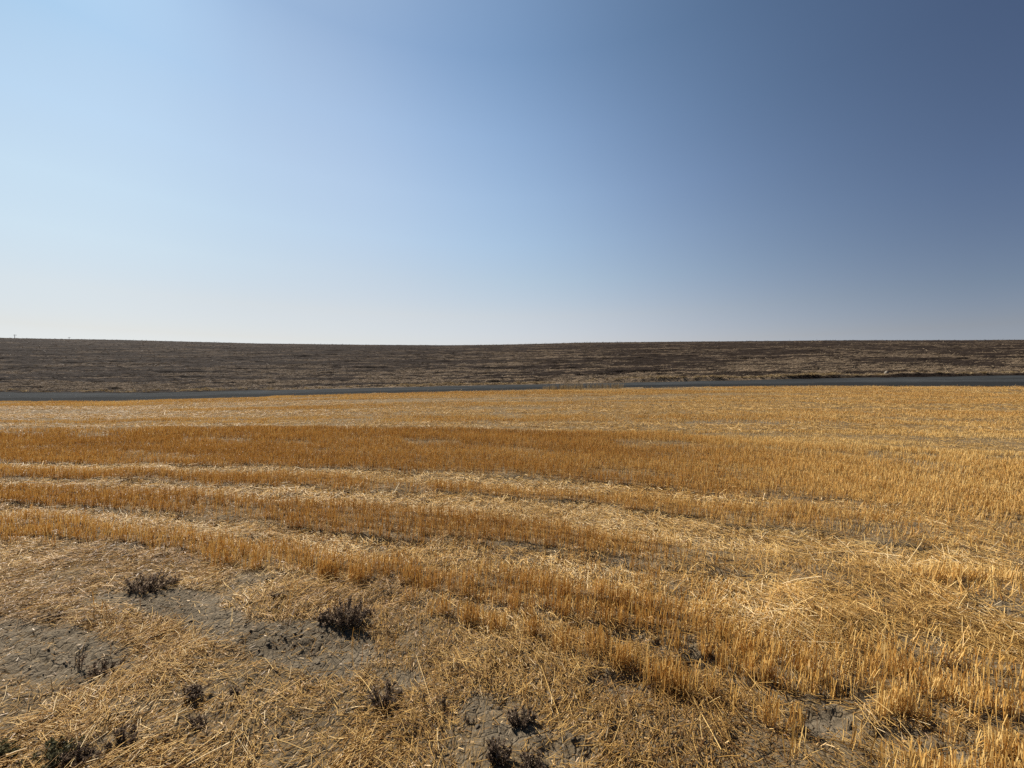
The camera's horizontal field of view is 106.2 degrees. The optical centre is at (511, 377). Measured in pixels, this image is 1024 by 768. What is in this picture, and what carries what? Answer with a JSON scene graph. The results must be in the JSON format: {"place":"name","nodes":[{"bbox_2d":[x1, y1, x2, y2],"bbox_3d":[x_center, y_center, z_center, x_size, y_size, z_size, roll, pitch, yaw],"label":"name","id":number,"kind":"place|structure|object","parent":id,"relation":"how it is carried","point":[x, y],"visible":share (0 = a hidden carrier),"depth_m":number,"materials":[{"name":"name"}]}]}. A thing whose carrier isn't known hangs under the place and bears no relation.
{"place":"outdoors","nodes":[
{"label":"outdoors","id":0,"kind":"place"},
{"bbox_2d":[0,386,1023,767],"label":"field","id":1,"kind":"structure","parent":0,"point":[834,714],"depth_m":2.60,"materials":[{"name":"soil"}]},
{"bbox_2d":[0,738,21,759],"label":"green weed","id":2,"kind":"object","parent":1,"relation":"on","point":[3,750],"visible":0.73,"depth_m":1.69,"materials":[{"name":"green plant"}]},
{"bbox_2d":[15,733,84,767],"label":"green weed","id":3,"kind":"object","parent":1,"relation":"on","point":[53,749],"visible":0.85,"depth_m":1.64,"materials":[{"name":"green plant"}]},
{"bbox_2d":[39,611,62,620],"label":"dead weed","id":4,"kind":"object","parent":1,"relation":"on","point":[54,616],"visible":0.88,"depth_m":2.60,"materials":[{"name":"beige plant"}]},
{"bbox_2d":[68,653,87,670],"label":"dead weed","id":5,"kind":"object","parent":1,"relation":"on","point":[79,661],"visible":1,"depth_m":2.15,"materials":[{"name":"brown plant"}]},
{"bbox_2d":[58,742,101,767],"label":"dead weed","id":6,"kind":"object","parent":1,"relation":"on","point":[80,754],"visible":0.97,"depth_m":1.63,"materials":[{"name":"brown plant"}]},
{"bbox_2d":[69,655,133,683],"bbox_3d":[-2.280,1.644,2.153,0.301,0.079,0.203,0,0,0],"label":"dead weed","id":7,"kind":"object","parent":1,"relation":"on","point":[96,671],"visible":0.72,"depth_m":2.16,"materials":[{"name":"brown plant"}]},
{"bbox_2d":[101,721,138,750],"bbox_3d":[-1.725,1.595,1.710,0.130,0.091,0.108,0,0,0],"label":"dead weed","id":8,"kind":"object","parent":1,"relation":"on","point":[121,739],"visible":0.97,"depth_m":1.70,"materials":[{"name":"brown plant"}]},
{"bbox_2d":[123,569,174,594],"bbox_3d":[-2.781,1.570,2.959,0.340,0.156,0.227,0,0,11],"label":"dead weed","id":9,"kind":"object","parent":1,"relation":"on","point":[154,579],"visible":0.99,"depth_m":2.94,"materials":[{"name":"brown plant"}]},
{"bbox_2d":[168,574,182,583],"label":"dead weed","id":10,"kind":"object","parent":1,"relation":"on","point":[176,579],"visible":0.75,"depth_m":3.05,"materials":[{"name":"brown plant"}]},
{"bbox_2d":[181,714,208,730],"bbox_3d":[-1.496,1.629,1.811,0.115,0.063,0.079,0,0,0],"label":"dead weed","id":11,"kind":"object","parent":1,"relation":"on","point":[198,719],"visible":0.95,"depth_m":1.82,"materials":[{"name":"brown plant"}]},
{"bbox_2d":[181,683,210,700],"bbox_3d":[-1.630,1.605,1.963,0.124,0.073,0.120,0,0,0],"label":"dead weed","id":12,"kind":"object","parent":1,"relation":"on","point":[194,689],"visible":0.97,"depth_m":1.96,"materials":[{"name":"brown plant"}]},
{"bbox_2d":[228,686,239,694],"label":"dead weed","id":13,"kind":"object","parent":1,"relation":"on","point":[231,691],"visible":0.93,"depth_m":1.99,"materials":[{"name":"brown plant"}]},
{"bbox_2d":[268,591,285,598],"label":"dead weed","id":14,"kind":"object","parent":1,"relation":"on","point":[274,595],"visible":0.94,"depth_m":2.84,"materials":[{"name":"brown plant"}]},
{"bbox_2d":[317,608,335,626],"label":"dead weed","id":15,"kind":"object","parent":1,"relation":"on","point":[321,618],"visible":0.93,"depth_m":2.56,"materials":[{"name":"brown plant"}]},
{"bbox_2d":[324,595,369,628],"bbox_3d":[-1.096,1.558,2.561,0.268,0.203,0.250,0,0,0],"label":"dead weed","id":16,"kind":"object","parent":1,"relation":"on","point":[339,618],"visible":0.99,"depth_m":2.55,"materials":[{"name":"brown plant"}]},
{"bbox_2d":[365,608,375,617],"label":"dead weed","id":17,"kind":"object","parent":1,"relation":"on","point":[369,612],"visible":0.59,"depth_m":2.66,"materials":[{"name":"brown plant"}]},
{"bbox_2d":[366,679,404,713],"bbox_3d":[-0.639,1.608,1.951,0.173,0.139,0.160,0,0,42],"label":"dead weed","id":18,"kind":"object","parent":1,"relation":"on","point":[386,697],"visible":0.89,"depth_m":1.94,"materials":[{"name":"brown plant"}]},
{"bbox_2d":[440,697,445,707],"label":"dead weed","id":19,"kind":"object","parent":1,"relation":"on","point":[442,702],"visible":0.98,"depth_m":1.89,"materials":[{"name":"brown plant"}]},
{"bbox_2d":[465,715,475,723],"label":"dead weed","id":20,"kind":"object","parent":1,"relation":"on","point":[468,720],"visible":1,"depth_m":1.81,"materials":[{"name":"brown plant"}]},
{"bbox_2d":[484,735,512,767],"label":"dead weed","id":21,"kind":"object","parent":1,"relation":"on","point":[492,755],"visible":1,"depth_m":1.62,"materials":[{"name":"brown plant"}]},
{"bbox_2d":[0,385,1023,767],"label":"standing stubble","id":22,"kind":"object","parent":1,"relation":"on","point":[268,437],"visible":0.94,"depth_m":5.20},
{"bbox_2d":[0,385,1023,767],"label":"loose straw","id":23,"kind":"object","parent":1,"relation":"on","point":[944,603],"visible":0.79,"depth_m":2.74,"materials":[{"name":"beige plant"}]},
{"bbox_2d":[6,748,26,755],"bbox_3d":[-2.120,1.602,1.646,0.071,0.022,0.007,0,0,-12],"label":"pale stick","id":24,"kind":"object","parent":23,"relation":"on","point":[15,751],"visible":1,"depth_m":1.64,"materials":[{"name":"wood"}]},
{"bbox_2d":[0,476,1023,767],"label":"chaff","id":25,"kind":"object","parent":1,"relation":"on","point":[308,596],"visible":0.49,"depth_m":2.63,"materials":[{"name":"yellow plant"}]},
{"bbox_2d":[3,510,1023,767],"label":"soil clods","id":26,"kind":"object","parent":1,"relation":"on","point":[491,706],"visible":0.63,"depth_m":2.36,"materials":[{"name":"soil"}]},
{"bbox_2d":[505,704,537,729],"bbox_3d":[0.048,1.595,1.805,0.159,0.097,0.104,0,0,0],"label":"dead weed","id":27,"kind":"object","parent":1,"relation":"on","point":[515,719],"visible":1,"depth_m":1.80,"materials":[{"name":"brown plant"}]},
{"bbox_2d":[511,748,545,767],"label":"dead weed","id":28,"kind":"object","parent":1,"relation":"on","point":[531,759],"visible":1,"depth_m":1.62,"materials":[{"name":"brown plant"}]},
{"bbox_2d":[542,382,621,389],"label":"tall roadside grass","id":29,"kind":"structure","parent":1,"relation":"on","point":[562,387],"depth_m":24.02,"materials":[{"name":"brown plant"}]},
{"bbox_2d":[0,338,1023,392],"bbox_3d":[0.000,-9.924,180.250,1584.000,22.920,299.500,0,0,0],"label":"hill","id":30,"kind":"structure","parent":0,"point":[217,356],"depth_m":82.86,"materials":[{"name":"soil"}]},
{"bbox_2d":[1,370,1021,391],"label":"verge grass","id":31,"kind":"structure","parent":30,"relation":"on","point":[537,382],"depth_m":30.95,"materials":[{"name":"brown plant"}]},
{"bbox_2d":[0,375,1023,401],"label":"road","id":32,"kind":"structure","parent":0,"point":[996,381],"depth_m":27.04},
{"bbox_2d":[0,0,1023,344],"label":"sky","id":33,"kind":"structure","parent":0,"point":[355,172],"materials":[{"name":"blue"}]}
]}

